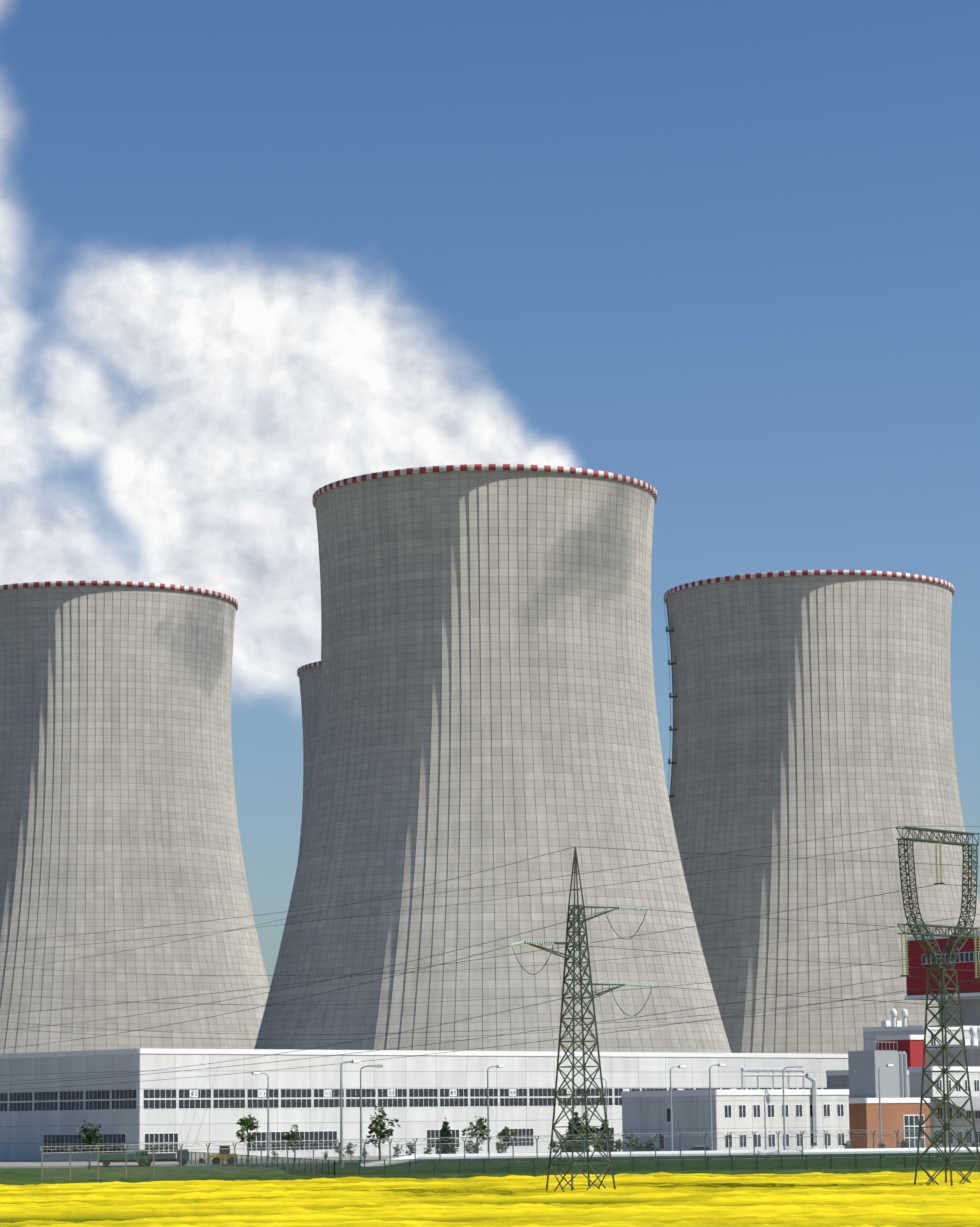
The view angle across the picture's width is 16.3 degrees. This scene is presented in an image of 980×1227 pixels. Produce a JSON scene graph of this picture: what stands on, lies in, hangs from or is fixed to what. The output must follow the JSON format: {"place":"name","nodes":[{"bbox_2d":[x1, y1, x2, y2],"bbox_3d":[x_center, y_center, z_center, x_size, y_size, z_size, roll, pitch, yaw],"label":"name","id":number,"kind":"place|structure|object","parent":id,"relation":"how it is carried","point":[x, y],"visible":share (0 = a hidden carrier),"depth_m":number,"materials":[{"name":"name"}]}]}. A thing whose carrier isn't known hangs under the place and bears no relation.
{"place":"outdoors","nodes":[
{"label":"outdoors","id":0,"kind":"place"},
{"bbox_2d":[0,1164,220,1168],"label":"perimeter road","id":1,"kind":"structure","parent":0,"point":[109,1166],"depth_m":391.88,"materials":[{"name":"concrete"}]},
{"bbox_2d":[99,1149,147,1166],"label":"green truck","id":2,"kind":"object","parent":1,"relation":"on","point":[104,1159],"visible":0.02,"depth_m":390.86,"materials":[{"name":"green metal"}]},
{"bbox_2d":[145,1149,189,1165],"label":"dark truck","id":3,"kind":"object","parent":1,"relation":"on","point":[165,1157],"depth_m":392.01,"materials":[{"name":"grey paint"}]},
{"bbox_2d":[199,1146,235,1163],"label":"yellow loader","id":4,"kind":"object","parent":1,"relation":"on","point":[216,1158],"visible":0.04,"depth_m":393.48,"materials":[{"name":"orange"}]},
{"bbox_2d":[0,1170,979,1226],"bbox_3d":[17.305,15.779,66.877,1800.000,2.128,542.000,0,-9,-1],"label":"rapeseed field","id":5,"kind":"structure","parent":0,"point":[874,1199],"depth_m":257.15,"materials":[{"name":"plant"}]},
{"bbox_2d":[0,1151,979,1184],"bbox_3d":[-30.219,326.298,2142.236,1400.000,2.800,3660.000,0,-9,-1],"label":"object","id":6,"kind":"structure","parent":0,"point":[18,1176],"depth_m":346.93,"materials":[{"name":"green plant"}]},
{"bbox_2d":[76,1120,102,1168],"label":"tree","id":7,"kind":"object","parent":6,"relation":"on","point":[89,1136],"visible":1,"depth_m":371.78,"materials":[{"name":"green plant"}]},
{"bbox_2d":[0,581,269,1053],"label":"cooling tower","id":8,"kind":"structure","parent":6,"relation":"on","point":[118,808],"depth_m":946.63,"materials":[{"name":"concrete"}]},
{"bbox_2d":[236,1114,259,1154],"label":"tree","id":9,"kind":"object","parent":6,"relation":"on","point":[244,1122],"visible":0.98,"depth_m":395.44,"materials":[{"name":"green plant"}]},
{"bbox_2d":[251,1072,269,1155],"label":"street lamp","id":10,"kind":"object","parent":6,"relation":"on","point":[255,1073],"visible":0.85,"depth_m":429.07,"materials":[{"name":"silver metal"}]},
{"bbox_2d":[186,1152,334,1175],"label":"green fence","id":11,"kind":"object","parent":6,"relation":"on","point":[303,1165],"visible":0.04,"depth_m":367.36,"materials":[{"name":"green metal"}]},
{"bbox_2d":[282,1124,302,1157],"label":"tree","id":12,"kind":"object","parent":6,"relation":"on","point":[290,1137],"visible":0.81,"depth_m":395.89,"materials":[{"name":"green plant"}]},
{"bbox_2d":[297,661,320,858],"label":"cooling tower","id":13,"kind":"structure","parent":6,"relation":"on","point":[308,675],"depth_m":1128.72,"materials":[{"name":"concrete"}]},
{"bbox_2d":[40,1133,631,1180],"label":"security fence","id":14,"kind":"object","parent":6,"relation":"on","point":[313,1146],"visible":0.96,"depth_m":342.49,"materials":[{"name":"grey metal"}]},
{"bbox_2d":[333,1145,345,1156],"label":"bush","id":15,"kind":"object","parent":6,"relation":"on","point":[336,1149],"depth_m":388.04,"materials":[{"name":"green plant"}]},
{"bbox_2d":[340,1060,360,1159],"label":"street lamp","id":16,"kind":"object","parent":6,"relation":"on","point":[341,1122],"visible":0.92,"depth_m":357.39,"materials":[{"name":"silver metal"}]},
{"bbox_2d":[345,1143,356,1159],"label":"bush","id":17,"kind":"object","parent":6,"relation":"on","point":[349,1147],"visible":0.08,"depth_m":390.02,"materials":[{"name":"green plant"}]},
{"bbox_2d":[362,1147,368,1156],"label":"bush","id":18,"kind":"object","parent":6,"relation":"on","point":[365,1152],"depth_m":386.09,"materials":[{"name":"green plant"}]},
{"bbox_2d":[360,1065,382,1159],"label":"street lamp","id":19,"kind":"object","parent":6,"relation":"on","point":[361,1157],"visible":0.9,"depth_m":386.34,"materials":[{"name":"silver metal"}]},
{"bbox_2d":[366,1104,400,1159],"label":"tree","id":20,"kind":"object","parent":6,"relation":"on","point":[380,1132],"visible":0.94,"depth_m":393.90,"materials":[{"name":"green plant"}]},
{"bbox_2d":[393,1145,403,1157],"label":"bush","id":21,"kind":"object","parent":6,"relation":"on","point":[395,1151],"depth_m":385.96,"materials":[{"name":"green plant"}]},
{"bbox_2d":[405,1142,417,1154],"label":"bush","id":22,"kind":"object","parent":6,"relation":"on","point":[409,1148],"visible":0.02,"depth_m":385.88,"materials":[{"name":"green plant"}]},
{"bbox_2d":[0,1048,847,1160],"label":"industrial building","id":23,"kind":"structure","parent":6,"relation":"on","point":[421,1096],"depth_m":483.73,"materials":[{"name":"white painted metal cladding"},{"name":"glass"}]},
{"bbox_2d":[423,1146,431,1153],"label":"bush","id":24,"kind":"object","parent":6,"relation":"on","point":[427,1151],"depth_m":391.29,"materials":[{"name":"green plant"}]},
{"bbox_2d":[435,1117,457,1153],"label":"tree","id":25,"kind":"object","parent":6,"relation":"on","point":[445,1130],"visible":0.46,"depth_m":396.08,"materials":[{"name":"green plant"}]},
{"bbox_2d":[465,1141,477,1153],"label":"bush","id":26,"kind":"object","parent":6,"relation":"on","point":[469,1148],"visible":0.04,"depth_m":389.03,"materials":[{"name":"green plant"}]},
{"bbox_2d":[461,1115,489,1153],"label":"tree","id":27,"kind":"object","parent":6,"relation":"on","point":[481,1125],"visible":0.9,"depth_m":396.46,"materials":[{"name":"green plant"}]},
{"bbox_2d":[472,1141,482,1153],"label":"bush","id":28,"kind":"object","parent":6,"relation":"on","point":[476,1149],"depth_m":389.28,"materials":[{"name":"green plant"}]},
{"bbox_2d":[254,464,730,1052],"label":"cooling tower","id":29,"kind":"structure","parent":6,"relation":"on","point":[486,690],"depth_m":786.40,"materials":[{"name":"concrete"}]},
{"bbox_2d":[487,1065,504,1147],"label":"street lamp","id":30,"kind":"object","parent":6,"relation":"on","point":[497,1066],"visible":0.9,"depth_m":398.85,"materials":[{"name":"silver metal"}]},
{"bbox_2d":[495,1141,503,1152],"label":"bush","id":31,"kind":"object","parent":6,"relation":"on","point":[498,1145],"depth_m":385.77,"materials":[{"name":"green plant"}]},
{"bbox_2d":[497,1126,515,1152],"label":"tree","id":32,"kind":"object","parent":6,"relation":"on","point":[503,1132],"visible":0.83,"depth_m":396.37,"materials":[{"name":"green plant"}]},
{"bbox_2d":[548,1139,558,1152],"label":"bush","id":33,"kind":"object","parent":6,"relation":"on","point":[554,1143],"visible":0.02,"depth_m":385.53,"materials":[{"name":"green plant"}]},
{"bbox_2d":[557,1134,567,1152],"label":"bush","id":34,"kind":"object","parent":6,"relation":"on","point":[564,1143],"visible":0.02,"depth_m":390.58,"materials":[{"name":"green plant"}]},
{"bbox_2d":[561,1107,582,1151],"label":"tree","id":35,"kind":"object","parent":6,"relation":"on","point":[576,1119],"visible":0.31,"depth_m":392.53,"materials":[{"name":"green plant"}]},
{"bbox_2d":[574,1141,581,1151],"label":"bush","id":36,"kind":"object","parent":6,"relation":"on","point":[578,1147],"depth_m":387.47,"materials":[{"name":"green plant"}]},
{"bbox_2d":[576,1128,592,1150],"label":"tree","id":37,"kind":"object","parent":6,"relation":"on","point":[582,1143],"visible":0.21,"depth_m":388.72,"materials":[{"name":"green plant"}]},
{"bbox_2d":[581,1112,599,1141],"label":"tree","id":38,"kind":"object","parent":6,"relation":"on","point":[590,1128],"visible":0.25,"depth_m":394.62,"materials":[{"name":"green plant"}]},
{"bbox_2d":[589,1077,607,1121],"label":"street lamp","id":39,"kind":"object","parent":6,"relation":"on","point":[606,1092],"visible":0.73,"depth_m":517.29,"materials":[{"name":"silver metal"}]},
{"bbox_2d":[592,1132,606,1151],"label":"tree","id":40,"kind":"object","parent":6,"relation":"on","point":[601,1142],"visible":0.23,"depth_m":389.67,"materials":[{"name":"green plant"}]},
{"bbox_2d":[595,1115,616,1151],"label":"tree","id":41,"kind":"object","parent":6,"relation":"on","point":[612,1144],"visible":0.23,"depth_m":396.37,"materials":[{"name":"green plant"}]},
{"bbox_2d":[615,1138,626,1151],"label":"bush","id":42,"kind":"object","parent":6,"relation":"on","point":[619,1143],"visible":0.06,"depth_m":390.77,"materials":[{"name":"green plant"}]},
{"bbox_2d":[622,1132,639,1149],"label":"bush","id":43,"kind":"object","parent":6,"relation":"on","point":[633,1140],"visible":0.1,"depth_m":398.55,"materials":[{"name":"green plant"}]},
{"bbox_2d":[631,1141,638,1151],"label":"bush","id":44,"kind":"object","parent":6,"relation":"on","point":[635,1143],"depth_m":391.80,"materials":[{"name":"green plant"}]},
{"bbox_2d":[645,1136,656,1150],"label":"bush","id":45,"kind":"object","parent":6,"relation":"on","point":[648,1144],"depth_m":386.33,"materials":[{"name":"green plant"}]},
{"bbox_2d":[335,1152,979,1175],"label":"green fence","id":46,"kind":"object","parent":6,"relation":"on","point":[625,1164],"visible":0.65,"depth_m":343.59,"materials":[{"name":"green metal"}]},
{"bbox_2d":[670,1065,685,1150],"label":"street lamp","id":47,"kind":"object","parent":6,"relation":"on","point":[671,1123],"visible":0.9,"depth_m":416.45,"materials":[{"name":"silver metal"}]},
{"bbox_2d":[386,1147,979,1159],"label":"wall","id":48,"kind":"structure","parent":6,"relation":"on","point":[726,1152],"depth_m":372.33,"materials":[{"name":"white paint"}]},
{"bbox_2d":[688,1146,711,1150],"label":"white car","id":49,"kind":"object","parent":6,"relation":"on","point":[697,1148],"depth_m":400.57,"materials":[{"name":"white paint"}]},
{"bbox_2d":[709,1064,725,1150],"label":"street lamp","id":50,"kind":"object","parent":6,"relation":"on","point":[711,1146],"visible":0.81,"depth_m":407.82,"materials":[{"name":"silver metal"}]},
{"bbox_2d":[621,1089,849,1151],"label":"office building","id":51,"kind":"structure","parent":6,"relation":"on","point":[749,1111],"depth_m":432.04,"materials":[{"name":"white painted plaster"},{"name":"glass"}]},
{"bbox_2d":[741,1068,817,1142],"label":"annex pipes","id":52,"kind":"object","parent":51,"relation":"attached to","point":[812,1079],"visible":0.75,"depth_m":450.66,"materials":[{"name":"silver metal"}]},
{"bbox_2d":[782,1066,802,1149],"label":"street lamp","id":53,"kind":"object","parent":6,"relation":"on","point":[784,1132],"visible":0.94,"depth_m":430.76,"materials":[{"name":"silver metal"}]},
{"bbox_2d":[628,1128,979,1156],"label":"security fence","id":54,"kind":"object","parent":6,"relation":"on","point":[802,1136],"visible":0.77,"depth_m":372.75,"materials":[{"name":"grey metal"}]},
{"bbox_2d":[664,570,979,1053],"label":"cooling tower","id":55,"kind":"structure","parent":6,"relation":"on","point":[812,705],"depth_m":945.05,"materials":[{"name":"concrete"}]},
{"bbox_2d":[843,1139,849,1148],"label":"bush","id":56,"kind":"object","parent":6,"relation":"on","point":[846,1145],"depth_m":388.81,"materials":[{"name":"green plant"}]},
{"bbox_2d":[878,1064,892,1147],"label":"street lamp","id":57,"kind":"object","parent":6,"relation":"on","point":[880,1122],"visible":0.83,"depth_m":426.36,"materials":[{"name":"silver metal"}]},
{"bbox_2d":[849,1098,930,1148],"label":"brick building","id":58,"kind":"structure","parent":6,"relation":"on","point":[900,1113],"depth_m":448.28,"materials":[{"name":"orange brick"}]},
{"bbox_2d":[896,1138,907,1147],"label":"bush","id":59,"kind":"object","parent":6,"relation":"on","point":[904,1144],"depth_m":388.30,"materials":[{"name":"green plant"}]},
{"bbox_2d":[933,1129,943,1145],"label":"bush","id":60,"kind":"object","parent":6,"relation":"on","point":[937,1137],"visible":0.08,"depth_m":393.65,"materials":[{"name":"green plant"}]},
{"bbox_2d":[908,1066,979,1147],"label":"office","id":61,"kind":"structure","parent":6,"relation":"on","point":[915,1077],"depth_m":464.59,"materials":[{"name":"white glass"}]},
{"bbox_2d":[876,1035,926,1069],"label":"building","id":62,"kind":"structure","parent":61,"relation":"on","point":[911,1046],"depth_m":495.97,"materials":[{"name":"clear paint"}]},
{"bbox_2d":[926,1044,979,1066],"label":"building","id":63,"kind":"structure","parent":6,"relation":"on","point":[973,1055],"depth_m":506.76,"materials":[{"name":"concrete"}]},
{"bbox_2d":[881,1008,979,1045],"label":"roof vents","id":64,"kind":"object","parent":63,"relation":"on","point":[972,1041],"visible":1,"depth_m":530.57,"materials":[{"name":"white metal"}]},
{"bbox_2d":[933,1096,979,1143],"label":"canopy","id":65,"kind":"object","parent":6,"relation":"on","point":[959,1102],"visible":0.55,"depth_m":461.35,"materials":[{"name":"grey metal"}]},
{"bbox_2d":[938,997,979,1025],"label":"red hall concrete base","id":66,"kind":"object","parent":6,"relation":"on","point":[970,1016],"depth_m":625.67,"materials":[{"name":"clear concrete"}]},
{"bbox_2d":[905,932,979,999],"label":"red hall","id":67,"kind":"structure","parent":66,"relation":"on","point":[965,960],"depth_m":627.34,"materials":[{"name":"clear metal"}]},
{"bbox_2d":[0,0,979,987],"label":"sky","id":68,"kind":"structure","parent":0,"point":[722,257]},
{"bbox_2d":[826,1070,909,1097],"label":"building","id":69,"kind":"structure","parent":0,"point":[837,1079],"depth_m":467.08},
{"bbox_2d":[848,1042,907,1097],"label":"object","id":70,"kind":"object","parent":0,"point":[863,1066],"visible":0.92,"depth_m":449.88,"materials":[{"name":"white metal"}]},
{"bbox_2d":[863,1025,979,1050],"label":"building","id":71,"kind":"structure","parent":0,"point":[870,1034],"depth_m":539.93,"materials":[{"name":"white paint"}]},
{"label":"ground","id":72,"kind":"structure","parent":0,"visible":0},
{"bbox_2d":[511,847,652,1191],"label":"tension pylon","id":73,"kind":"object","parent":72,"relation":"on","point":[577,918],"visible":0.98,"depth_m":300.21,"materials":[{"name":"green metal"}]},
{"bbox_2d":[896,826,979,1185],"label":"transmission tower","id":74,"kind":"structure","parent":72,"relation":"on","point":[943,989],"depth_m":305.66,"materials":[{"name":"green metal"}]},
{"bbox_2d":[0,826,979,1090],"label":"power lines","id":75,"kind":"object","parent":74,"relation":"attached to","point":[490,968],"visible":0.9,"depth_m":352.35,"materials":[{"name":"grey metal"}]}
]}

